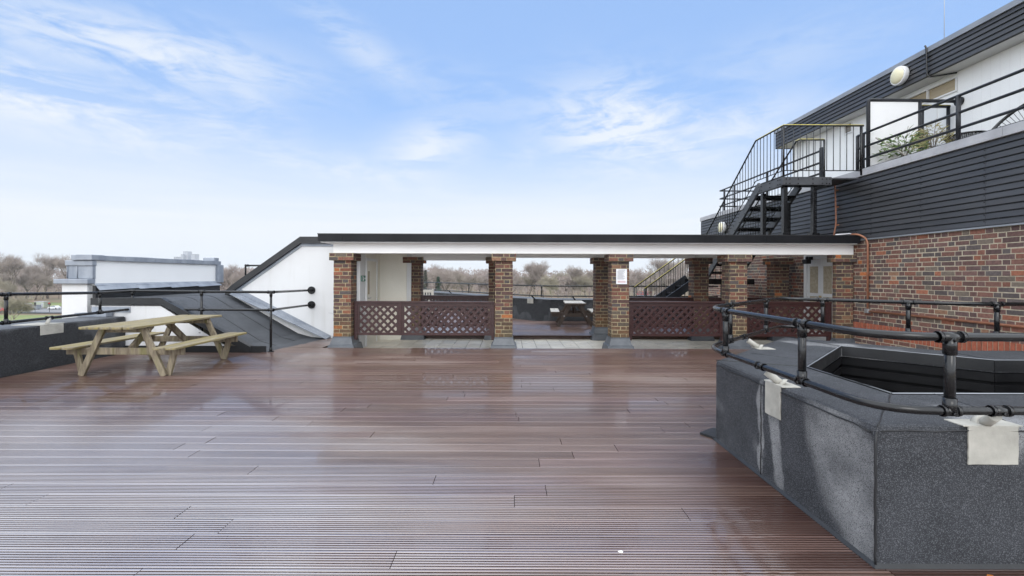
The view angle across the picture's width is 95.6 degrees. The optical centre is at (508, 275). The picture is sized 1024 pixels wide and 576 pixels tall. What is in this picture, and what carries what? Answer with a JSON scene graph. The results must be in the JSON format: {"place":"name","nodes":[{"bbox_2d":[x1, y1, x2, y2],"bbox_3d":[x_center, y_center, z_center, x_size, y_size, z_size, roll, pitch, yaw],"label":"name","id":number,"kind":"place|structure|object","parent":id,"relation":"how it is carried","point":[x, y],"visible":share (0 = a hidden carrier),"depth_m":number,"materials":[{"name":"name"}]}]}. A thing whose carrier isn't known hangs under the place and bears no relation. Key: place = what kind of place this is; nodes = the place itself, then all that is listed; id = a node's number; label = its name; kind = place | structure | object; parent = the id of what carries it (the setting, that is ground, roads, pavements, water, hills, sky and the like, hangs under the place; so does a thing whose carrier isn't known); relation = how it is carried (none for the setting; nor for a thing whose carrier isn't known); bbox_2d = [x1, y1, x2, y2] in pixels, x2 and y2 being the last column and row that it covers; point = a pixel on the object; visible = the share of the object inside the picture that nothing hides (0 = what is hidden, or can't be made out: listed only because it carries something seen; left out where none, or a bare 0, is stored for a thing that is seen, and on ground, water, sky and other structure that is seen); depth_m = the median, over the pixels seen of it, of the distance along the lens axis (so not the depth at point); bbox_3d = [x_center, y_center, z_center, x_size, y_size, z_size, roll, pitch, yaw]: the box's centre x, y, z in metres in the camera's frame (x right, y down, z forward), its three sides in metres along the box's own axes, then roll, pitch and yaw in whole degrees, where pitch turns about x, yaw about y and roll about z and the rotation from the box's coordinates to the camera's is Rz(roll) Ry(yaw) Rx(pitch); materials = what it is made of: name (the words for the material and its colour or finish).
{"place":"outdoors","nodes":[
{"label":"outdoors","id":0,"kind":"place"},
{"bbox_2d":[0,302,61,321],"bbox_3d":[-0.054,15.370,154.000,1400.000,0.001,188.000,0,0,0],"label":"lawn","id":1,"kind":"structure","parent":0,"point":[19,317],"depth_m":166.74,"materials":[{"name":"green plant"}]},
{"bbox_2d":[0,277,18,292],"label":"bare tree","id":2,"kind":"object","parent":1,"relation":"on","point":[6,286],"visible":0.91,"depth_m":220.01,"materials":[{"name":"brown plant"}]},
{"bbox_2d":[0,256,29,299],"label":"bare tree","id":3,"kind":"object","parent":1,"relation":"on","point":[8,268],"visible":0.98,"depth_m":228.96,"materials":[{"name":"brown plant"}]},
{"bbox_2d":[0,296,35,319],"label":"tree","id":4,"kind":"object","parent":1,"relation":"on","point":[15,306],"visible":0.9,"depth_m":121.08,"materials":[{"name":"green plant"}]},
{"bbox_2d":[10,271,49,301],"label":"bare tree","id":5,"kind":"object","parent":1,"relation":"on","point":[34,277],"visible":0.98,"depth_m":235.52,"materials":[{"name":"brown plant"}]},
{"bbox_2d":[229,270,249,282],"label":"bare tree","id":6,"kind":"object","parent":1,"relation":"on","point":[235,277],"visible":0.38,"depth_m":235.97,"materials":[{"name":"brown plant"}]},
{"bbox_2d":[663,269,688,292],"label":"bare tree","id":7,"kind":"object","parent":1,"relation":"on","point":[677,277],"visible":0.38,"depth_m":237.03,"materials":[{"name":"brown plant"}]},
{"bbox_2d":[8,308,61,311],"bbox_3d":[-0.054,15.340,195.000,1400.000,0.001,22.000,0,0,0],"label":"road","id":8,"kind":"structure","parent":0,"point":[47,310],"depth_m":193.79,"materials":[{"name":"asphalt"}]},
{"bbox_2d":[47,305,61,308],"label":"parked car","id":9,"kind":"object","parent":8,"relation":"on","point":[55,307],"visible":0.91,"depth_m":200.10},
{"bbox_2d":[10,312,61,312],"bbox_3d":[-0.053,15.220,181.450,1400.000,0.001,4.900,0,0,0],"label":"pavement","id":10,"kind":"structure","parent":0,"point":[39,312],"depth_m":182.28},
{"bbox_2d":[191,254,198,259],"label":"tower block","id":11,"kind":"structure","parent":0,"point":[194,256],"depth_m":1491.25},
{"bbox_2d":[0,278,688,314],"bbox_3d":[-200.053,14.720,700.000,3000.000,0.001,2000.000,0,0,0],"label":"ground","id":12,"kind":"structure","parent":0,"point":[53,299],"depth_m":340.02,"materials":[{"name":"green plant"}]},
{"bbox_2d":[0,251,24,296],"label":"bare tree","id":13,"kind":"object","parent":12,"relation":"on","point":[19,258],"visible":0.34,"depth_m":285.69,"materials":[{"name":"brown plant"}]},
{"bbox_2d":[20,262,55,299],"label":"bare tree","id":14,"kind":"object","parent":12,"relation":"on","point":[35,269],"visible":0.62,"depth_m":267.23,"materials":[{"name":"brown plant"}]},
{"bbox_2d":[31,276,54,298],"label":"bare tree","id":15,"kind":"object","parent":12,"relation":"on","point":[50,284],"visible":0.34,"depth_m":279.06,"materials":[{"name":"brown plant"}]},
{"bbox_2d":[36,301,49,307],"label":"site cabin","id":16,"kind":"object","parent":12,"relation":"on","point":[43,304],"visible":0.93,"depth_m":206.97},
{"bbox_2d":[27,252,65,298],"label":"bare tree","id":17,"kind":"object","parent":12,"relation":"on","point":[47,261],"visible":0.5,"depth_m":287.31,"materials":[{"name":"brown plant"}]},
{"bbox_2d":[51,253,70,308],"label":"bare tree","id":18,"kind":"object","parent":12,"relation":"on","point":[61,263],"visible":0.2,"depth_m":204.20,"materials":[{"name":"brown plant"}]},
{"bbox_2d":[183,251,191,259],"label":"tower block","id":19,"kind":"structure","parent":12,"relation":"on","point":[187,255],"depth_m":1500.00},
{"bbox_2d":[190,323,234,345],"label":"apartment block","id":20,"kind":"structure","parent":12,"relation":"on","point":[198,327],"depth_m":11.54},
{"bbox_2d":[0,316,124,377],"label":"roof kerb","id":21,"kind":"structure","parent":20,"relation":"on","point":[24,347],"depth_m":7.00,"materials":[{"name":"concrete"}]},
{"bbox_2d":[53,255,223,317],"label":"parapet wall","id":22,"kind":"structure","parent":20,"relation":"on","point":[90,273],"depth_m":9.55,"materials":[{"name":"paint"}]},
{"bbox_2d":[700,337,1023,569],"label":"roof lightwell","id":23,"kind":"object","parent":20,"relation":"on","point":[877,488],"visible":0.88,"depth_m":2.49,"materials":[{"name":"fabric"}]},
{"bbox_2d":[711,297,1023,426],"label":"guard rail","id":24,"kind":"object","parent":23,"relation":"on","point":[989,415],"visible":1,"depth_m":2.48,"materials":[{"name":"metal"}]},
{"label":"deck subfloor","id":25,"kind":"structure","parent":20,"relation":"on","visible":0},
{"bbox_2d":[423,291,716,321],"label":"roof kerb","id":26,"kind":"structure","parent":25,"relation":"on","point":[531,308],"depth_m":14.86,"materials":[{"name":"concrete"}]},
{"bbox_2d":[423,282,717,299],"bbox_3d":[-1.469,0.532,18.621,17.765,0.474,3.369,0,0,40],"label":"guard rail","id":27,"kind":"object","parent":26,"relation":"on","point":[468,291],"visible":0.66,"depth_m":14.30,"materials":[{"name":"metal"}]},
{"bbox_2d":[424,310,755,336],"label":"timber deck","id":28,"kind":"structure","parent":25,"relation":"on","point":[524,328],"depth_m":12.22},
{"bbox_2d":[423,289,433,312],"bbox_3d":[-3.353,0.943,16.310,1.380,0.930,0.580,0,0,0],"label":"garden bench","id":29,"kind":"object","parent":28,"relation":"on","point":[430,291],"visible":0.11,"depth_m":16.54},
{"bbox_2d":[550,301,592,326],"bbox_3d":[1.896,1.109,13.444,1.360,0.685,1.372,0,0,4],"label":"picnic table","id":30,"kind":"object","parent":28,"relation":"on","point":[566,311],"visible":0.89,"depth_m":12.97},
{"bbox_2d":[634,124,863,327],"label":"metal staircase","id":31,"kind":"structure","parent":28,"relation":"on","point":[678,288],"depth_m":9.72,"materials":[{"name":"metal"}]},
{"bbox_2d":[224,264,238,285],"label":"bare tree","id":32,"kind":"object","parent":12,"relation":"on","point":[235,269],"visible":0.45,"depth_m":278.85,"materials":[{"name":"brown plant"}]},
{"bbox_2d":[0,266,688,299],"bbox_3d":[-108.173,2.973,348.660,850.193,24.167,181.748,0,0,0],"label":"woodland","id":33,"kind":"object","parent":12,"relation":"on","point":[227,286],"visible":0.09,"depth_m":307.70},
{"bbox_2d":[423,270,428,288],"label":"conifer tree","id":34,"kind":"object","parent":12,"relation":"on","point":[424,279],"visible":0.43,"depth_m":189.58,"materials":[{"name":"green plant"}]},
{"bbox_2d":[423,265,431,287],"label":"bare tree","id":35,"kind":"object","parent":12,"relation":"on","point":[424,269],"visible":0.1,"depth_m":294.88,"materials":[{"name":"brown plant"}]},
{"bbox_2d":[427,264,446,289],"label":"bare tree","id":36,"kind":"object","parent":12,"relation":"on","point":[428,272],"visible":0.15,"depth_m":257.79,"materials":[{"name":"brown plant"}]},
{"bbox_2d":[434,276,442,290],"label":"conifer tree","id":37,"kind":"object","parent":12,"relation":"on","point":[438,285],"visible":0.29,"depth_m":171.61,"materials":[{"name":"green plant"}]},
{"bbox_2d":[429,269,458,291],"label":"bare tree","id":38,"kind":"object","parent":12,"relation":"on","point":[447,277],"visible":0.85,"depth_m":220.57,"materials":[{"name":"brown plant"}]},
{"bbox_2d":[427,266,466,291],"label":"bare tree","id":39,"kind":"object","parent":12,"relation":"on","point":[457,273],"visible":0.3,"depth_m":239.50,"materials":[{"name":"brown plant"}]},
{"bbox_2d":[451,274,466,290],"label":"bare tree","id":40,"kind":"object","parent":12,"relation":"on","point":[459,284],"visible":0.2,"depth_m":267.42,"materials":[{"name":"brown plant"}]},
{"bbox_2d":[458,272,485,291],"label":"bare tree","id":41,"kind":"object","parent":12,"relation":"on","point":[472,279],"visible":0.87,"depth_m":243.66,"materials":[{"name":"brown plant"}]},
{"bbox_2d":[477,271,488,292],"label":"bare tree","id":42,"kind":"object","parent":12,"relation":"on","point":[485,276],"visible":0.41,"depth_m":271.06,"materials":[{"name":"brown plant"}]},
{"bbox_2d":[513,269,525,291],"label":"bare tree","id":43,"kind":"object","parent":12,"relation":"on","point":[517,279],"visible":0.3,"depth_m":254.54,"materials":[{"name":"brown plant"}]},
{"bbox_2d":[516,275,530,293],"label":"bare tree","id":44,"kind":"object","parent":12,"relation":"on","point":[526,280],"visible":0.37,"depth_m":290.98,"materials":[{"name":"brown plant"}]},
{"bbox_2d":[522,260,547,296],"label":"bare tree","id":45,"kind":"object","parent":12,"relation":"on","point":[527,268],"visible":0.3,"depth_m":289.63,"materials":[{"name":"brown plant"}]},
{"bbox_2d":[527,260,550,294],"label":"bare tree","id":46,"kind":"object","parent":12,"relation":"on","point":[536,271],"visible":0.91,"depth_m":279.00,"materials":[{"name":"brown plant"}]},
{"bbox_2d":[537,273,559,297],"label":"bare tree","id":47,"kind":"object","parent":12,"relation":"on","point":[552,281],"visible":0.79,"depth_m":238.93,"materials":[{"name":"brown plant"}]},
{"bbox_2d":[550,269,569,297],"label":"bare tree","id":48,"kind":"object","parent":12,"relation":"on","point":[558,274],"visible":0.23,"depth_m":293.13,"materials":[{"name":"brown plant"}]},
{"bbox_2d":[559,274,571,297],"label":"bare tree","id":49,"kind":"object","parent":12,"relation":"on","point":[566,279],"visible":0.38,"depth_m":282.85,"materials":[{"name":"brown plant"}]},
{"bbox_2d":[567,265,583,297],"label":"bare tree","id":50,"kind":"object","parent":12,"relation":"on","point":[575,272],"visible":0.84,"depth_m":269.45,"materials":[{"name":"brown plant"}]},
{"bbox_2d":[570,278,592,297],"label":"bare tree","id":51,"kind":"object","parent":12,"relation":"on","point":[579,288],"visible":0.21,"depth_m":272.79,"materials":[{"name":"brown plant"}]},
{"bbox_2d":[571,273,592,297],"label":"bare tree","id":52,"kind":"object","parent":12,"relation":"on","point":[584,280],"visible":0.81,"depth_m":266.79,"materials":[{"name":"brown plant"}]},
{"bbox_2d":[583,270,592,291],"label":"bare tree","id":53,"kind":"object","parent":12,"relation":"on","point":[589,273],"visible":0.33,"depth_m":291.06,"materials":[{"name":"brown plant"}]},
{"bbox_2d":[629,268,647,294],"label":"bare tree","id":54,"kind":"object","parent":12,"relation":"on","point":[637,279],"visible":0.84,"depth_m":232.94,"materials":[{"name":"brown plant"}]},
{"bbox_2d":[641,278,662,295],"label":"bare tree","id":55,"kind":"object","parent":12,"relation":"on","point":[647,283],"visible":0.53,"depth_m":255.19,"materials":[{"name":"brown plant"}]},
{"bbox_2d":[642,270,669,292],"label":"bare tree","id":56,"kind":"object","parent":12,"relation":"on","point":[664,284],"visible":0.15,"depth_m":277.56,"materials":[{"name":"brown plant"}]},
{"bbox_2d":[646,258,669,289],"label":"bare tree","id":57,"kind":"object","parent":12,"relation":"on","point":[660,264],"visible":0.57,"depth_m":288.03,"materials":[{"name":"brown plant"}]},
{"bbox_2d":[660,260,686,279],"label":"bare tree","id":58,"kind":"object","parent":12,"relation":"on","point":[666,268],"visible":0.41,"depth_m":255.69,"materials":[{"name":"brown plant"}]},
{"bbox_2d":[667,258,688,295],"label":"bare tree","id":59,"kind":"object","parent":12,"relation":"on","point":[681,265],"visible":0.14,"depth_m":272.24,"materials":[{"name":"brown plant"}]},
{"bbox_2d":[0,0,1012,276],"label":"sky","id":60,"kind":"structure","parent":0,"point":[234,132],"materials":[{"name":"blue"}]},
{"bbox_2d":[700,0,1023,350],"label":"building","id":61,"kind":"structure","parent":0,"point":[944,222],"depth_m":8.05,"materials":[{"name":"brick"}]},
{"bbox_2d":[719,222,725,232],"bbox_3d":[6.694,-1.507,14.620,0.153,0.360,0.360,0,0,0],"label":"bulkhead lamp","id":62,"kind":"object","parent":61,"relation":"attached to","point":[724,226],"visible":0.52,"depth_m":14.49,"materials":[{"name":"white paint"}]},
{"bbox_2d":[719,147,822,210],"bbox_3d":[7.428,-2.329,12.639,1.160,0.950,4.967,0,0,0],"label":"terrace railing","id":63,"kind":"object","parent":61,"relation":"on","point":[820,174],"visible":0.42,"depth_m":12.34,"materials":[{"name":"grey metal"}]},
{"bbox_2d":[802,256,812,263],"bbox_3d":[6.690,-0.342,10.360,0.178,0.170,0.160,0,0,0],"label":"floodlight","id":64,"kind":"object","parent":61,"relation":"attached to","point":[807,260],"visible":1,"depth_m":10.33,"materials":[{"name":"black plastic"}]},
{"bbox_2d":[804,255,832,340],"bbox_3d":[6.789,0.544,10.120,0.120,2.000,1.080,0,0,0],"label":"door","id":65,"kind":"structure","parent":61,"relation":"in","point":[821,261],"depth_m":10.22,"materials":[{"name":"white"}]},
{"bbox_2d":[833,186,838,234],"bbox_3d":[6.752,-1.360,9.572,0.086,1.216,0.095,0,0,0],"label":"copper pipe","id":66,"kind":"object","parent":61,"relation":"attached to","point":[836,207],"visible":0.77,"depth_m":9.56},
{"bbox_2d":[844,122,852,134],"bbox_3d":[8.644,-3.727,11.795,0.061,0.255,0.270,0,0,0],"label":"window","id":67,"kind":"structure","parent":61,"relation":"in","point":[849,129],"depth_m":11.78,"materials":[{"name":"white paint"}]},
{"bbox_2d":[850,233,870,308],"bbox_3d":[6.704,-0.083,8.843,0.078,1.453,0.346,0,0,-43],"label":"copper pipe","id":68,"kind":"object","parent":61,"relation":"attached to","point":[868,275],"visible":1,"depth_m":8.73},
{"bbox_2d":[875,137,905,155],"bbox_3d":[7.198,-2.255,8.515,0.028,0.720,0.762,0,0,-44],"label":"leaning pole","id":69,"kind":"object","parent":61,"relation":"on","point":[904,154],"visible":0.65,"depth_m":8.60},
{"bbox_2d":[890,66,908,85],"bbox_3d":[8.184,-4.191,9.750,0.153,0.380,0.380,0,0,0],"label":"bulkhead lamp","id":70,"kind":"object","parent":61,"relation":"attached to","point":[899,75],"visible":1,"depth_m":9.67,"materials":[{"name":"white paint"}]},
{"bbox_2d":[874,125,939,160],"bbox_3d":[7.295,-2.298,8.533,0.902,0.887,0.910,0,0,15],"label":"potted plant","id":71,"kind":"object","parent":61,"relation":"on","point":[898,145],"visible":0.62,"depth_m":8.52,"materials":[{"name":"green plant"}]},
{"bbox_2d":[866,97,964,167],"bbox_3d":[7.742,-2.634,8.880,1.791,1.563,0.170,0,0,0],"label":"screen frame","id":72,"kind":"object","parent":61,"relation":"on","point":[880,111],"visible":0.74,"depth_m":8.87,"materials":[{"name":"glass"}]},
{"bbox_2d":[924,103,937,149],"bbox_3d":[8.633,-2.690,9.785,0.018,1.680,0.870,0,0,0],"label":"door leaf","id":73,"kind":"structure","parent":61,"relation":"in","point":[931,114],"depth_m":9.47,"materials":[{"name":"white paint"}]},
{"bbox_2d":[909,122,955,151],"bbox_3d":[7.334,-2.269,8.021,0.678,0.830,0.670,0,0,0],"label":"potted plant","id":74,"kind":"object","parent":61,"relation":"on","point":[926,131],"visible":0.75,"depth_m":7.99,"materials":[{"name":"green plant"}]},
{"bbox_2d":[907,77,957,104],"bbox_3d":[8.643,-3.687,9.588,0.061,0.275,1.305,0,0,0],"label":"window","id":75,"kind":"structure","parent":61,"relation":"in","point":[950,86],"depth_m":9.31,"materials":[{"name":"glass"}]},
{"bbox_2d":[922,105,950,149],"bbox_3d":[8.314,-2.583,9.050,0.570,1.465,0.060,0,0,0],"label":"step rail","id":76,"kind":"object","parent":61,"relation":"on","point":[947,107],"visible":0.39,"depth_m":9.03,"materials":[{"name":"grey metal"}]},
{"bbox_2d":[856,68,1023,169],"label":"terrace railing","id":77,"kind":"object","parent":61,"relation":"on","point":[957,113],"visible":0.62,"depth_m":7.18,"materials":[{"name":"grey metal"}]},
{"bbox_2d":[924,45,956,77],"bbox_3d":[8.419,-4.214,9.054,0.473,0.667,0.082,0,0,28],"label":"drain pipe","id":78,"kind":"object","parent":61,"relation":"on","point":[926,60],"visible":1,"depth_m":9.13,"materials":[{"name":"metal"}]},
{"bbox_2d":[869,310,1023,328],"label":"copper pipe","id":79,"kind":"object","parent":61,"relation":"attached to","point":[966,321],"visible":1,"depth_m":7.07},
{"bbox_2d":[943,130,984,141],"bbox_3d":[7.727,-2.109,7.850,0.572,0.520,0.569,0,0,0],"label":"string table","id":80,"kind":"object","parent":61,"relation":"on","point":[966,134],"visible":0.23,"depth_m":7.77,"materials":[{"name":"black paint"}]},
{"bbox_2d":[992,103,1023,128],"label":"string chair","id":81,"kind":"object","parent":61,"relation":"on","point":[1003,119],"visible":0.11,"depth_m":7.34,"materials":[{"name":"black paint"}]},
{"bbox_2d":[944,0,944,37],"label":"antenna mast","id":82,"kind":"object","parent":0,"point":[944,18],"depth_m":10.24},
{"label":"deck subfloor","id":83,"kind":"structure","parent":0,"visible":0},
{"bbox_2d":[74,293,323,352],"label":"felt roof","id":84,"kind":"structure","parent":83,"relation":"on","point":[255,325],"depth_m":8.84,"materials":[{"name":"grey"}]},
{"bbox_2d":[244,264,258,274],"bbox_3d":[-5.941,0.089,11.400,1.081,0.720,0.078,0,0,0],"label":"guard rail","id":85,"kind":"object","parent":84,"relation":"on","point":[246,265],"visible":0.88,"depth_m":11.38,"materials":[{"name":"metal"}]},
{"bbox_2d":[0,338,1023,575],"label":"timber deck","id":86,"kind":"structure","parent":83,"relation":"on","point":[317,458],"depth_m":3.35,"materials":[{"name":"wood"}]},
{"bbox_2d":[49,315,246,375],"bbox_3d":[-5.379,1.054,7.160,1.721,0.726,1.980,0,0,0],"label":"picnic table","id":87,"kind":"object","parent":86,"relation":"on","point":[142,328],"visible":0.99,"depth_m":6.52,"materials":[{"name":"wood"}]},
{"bbox_2d":[0,286,314,351],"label":"guard rail","id":88,"kind":"object","parent":86,"relation":"on","point":[201,309],"visible":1,"depth_m":8.50,"materials":[{"name":"metal"}]},
{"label":"tile bed","id":89,"kind":"structure","parent":0,"visible":0},
{"bbox_2d":[363,339,773,348],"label":"tile floor","id":90,"kind":"structure","parent":89,"relation":"on","point":[591,344],"depth_m":10.31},
{"bbox_2d":[225,237,411,346],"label":"wall","id":91,"kind":"structure","parent":90,"relation":"on","point":[300,263],"depth_m":10.45,"materials":[{"name":"beige paint"}]},
{"bbox_2d":[365,258,377,346],"bbox_3d":[-3.005,0.569,10.260,0.066,1.880,0.840,0,0,0],"label":"door","id":92,"kind":"structure","parent":91,"relation":"in","point":[371,264],"depth_m":10.25,"materials":[{"name":"beige paint"}]},
{"bbox_2d":[327,253,362,347],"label":"brick column","id":93,"kind":"structure","parent":90,"relation":"on","point":[345,282],"depth_m":9.13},
{"bbox_2d":[354,301,494,339],"bbox_3d":[-1.683,0.904,9.300,2.802,0.771,0.110,0,0,0],"label":"lattice fence","id":94,"kind":"object","parent":93,"relation":"attached to","point":[399,309],"visible":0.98,"depth_m":9.29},
{"bbox_2d":[400,257,426,339],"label":"brick column","id":95,"kind":"structure","parent":90,"relation":"on","point":[417,263],"depth_m":10.97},
{"bbox_2d":[484,257,494,339],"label":"brick column","id":96,"kind":"structure","parent":90,"relation":"on","point":[491,278],"depth_m":10.97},
{"bbox_2d":[421,295,488,329],"bbox_3d":[-1.283,0.890,11.060,1.622,0.831,0.110,0,0,0],"label":"lattice fence","id":97,"kind":"object","parent":96,"relation":"attached to","point":[457,297],"visible":0.56,"depth_m":11.04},
{"bbox_2d":[317,233,860,260],"bbox_3d":[1.556,-0.570,10.136,10.463,0.441,2.448,0,0,0],"label":"canopy","id":98,"kind":"object","parent":96,"relation":"on","point":[462,247],"visible":0.81,"depth_m":9.13,"materials":[{"name":"paint"}]},
{"bbox_2d":[491,254,516,347],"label":"brick column","id":99,"kind":"structure","parent":90,"relation":"on","point":[503,338],"depth_m":9.13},
{"bbox_2d":[426,336,766,339],"bbox_3d":[0.065,1.479,10.078,13.340,0.122,2.115,0,0,0],"label":"deck riser","id":100,"kind":"object","parent":90,"relation":"on","point":[515,337],"visible":0.11,"depth_m":11.12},
{"bbox_2d":[589,258,607,340],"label":"brick column","id":101,"kind":"structure","parent":90,"relation":"on","point":[598,331],"depth_m":10.97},
{"bbox_2d":[602,254,633,348],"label":"brick column","id":102,"kind":"structure","parent":90,"relation":"on","point":[618,318],"depth_m":9.13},
{"bbox_2d":[616,269,626,283],"bbox_3d":[2.217,0.023,9.111,0.210,0.297,0.010,0,0,0],"label":"notice","id":103,"kind":"object","parent":102,"relation":"attached to","point":[621,276],"visible":1,"depth_m":9.11,"materials":[{"name":"paper"}]},
{"bbox_2d":[685,258,714,340],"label":"brick column","id":104,"kind":"structure","parent":90,"relation":"on","point":[698,278],"depth_m":10.97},
{"bbox_2d":[629,297,692,330],"bbox_3d":[3.392,0.921,11.060,1.992,0.801,0.110,0,0,0],"label":"lattice fence","id":105,"kind":"object","parent":104,"relation":"attached to","point":[661,299],"visible":0.34,"depth_m":11.04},
{"bbox_2d":[717,254,752,348],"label":"brick column","id":106,"kind":"structure","parent":90,"relation":"on","point":[734,277],"depth_m":9.13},
{"bbox_2d":[629,301,724,340],"bbox_3d":[3.357,0.914,9.300,1.922,0.786,0.110,0,0,0],"label":"lattice fence","id":107,"kind":"object","parent":106,"relation":"attached to","point":[681,305],"visible":0.82,"depth_m":9.29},
{"bbox_2d":[763,258,794,340],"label":"brick column","id":108,"kind":"structure","parent":90,"relation":"on","point":[777,277],"depth_m":10.97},
{"bbox_2d":[708,297,772,327],"bbox_3d":[5.512,0.929,11.060,1.552,0.801,0.110,0,0,0],"label":"lattice fence","id":109,"kind":"object","parent":108,"relation":"attached to","point":[720,299],"visible":0.2,"depth_m":11.04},
{"bbox_2d":[827,255,856,342],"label":"brick column","id":110,"kind":"structure","parent":90,"relation":"on","point":[842,285],"depth_m":9.13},
{"bbox_2d":[747,302,831,340],"bbox_3d":[5.582,0.921,9.300,1.732,0.786,0.110,0,0,0],"label":"lattice fence","id":111,"kind":"object","parent":110,"relation":"attached to","point":[812,305],"visible":0.56,"depth_m":9.29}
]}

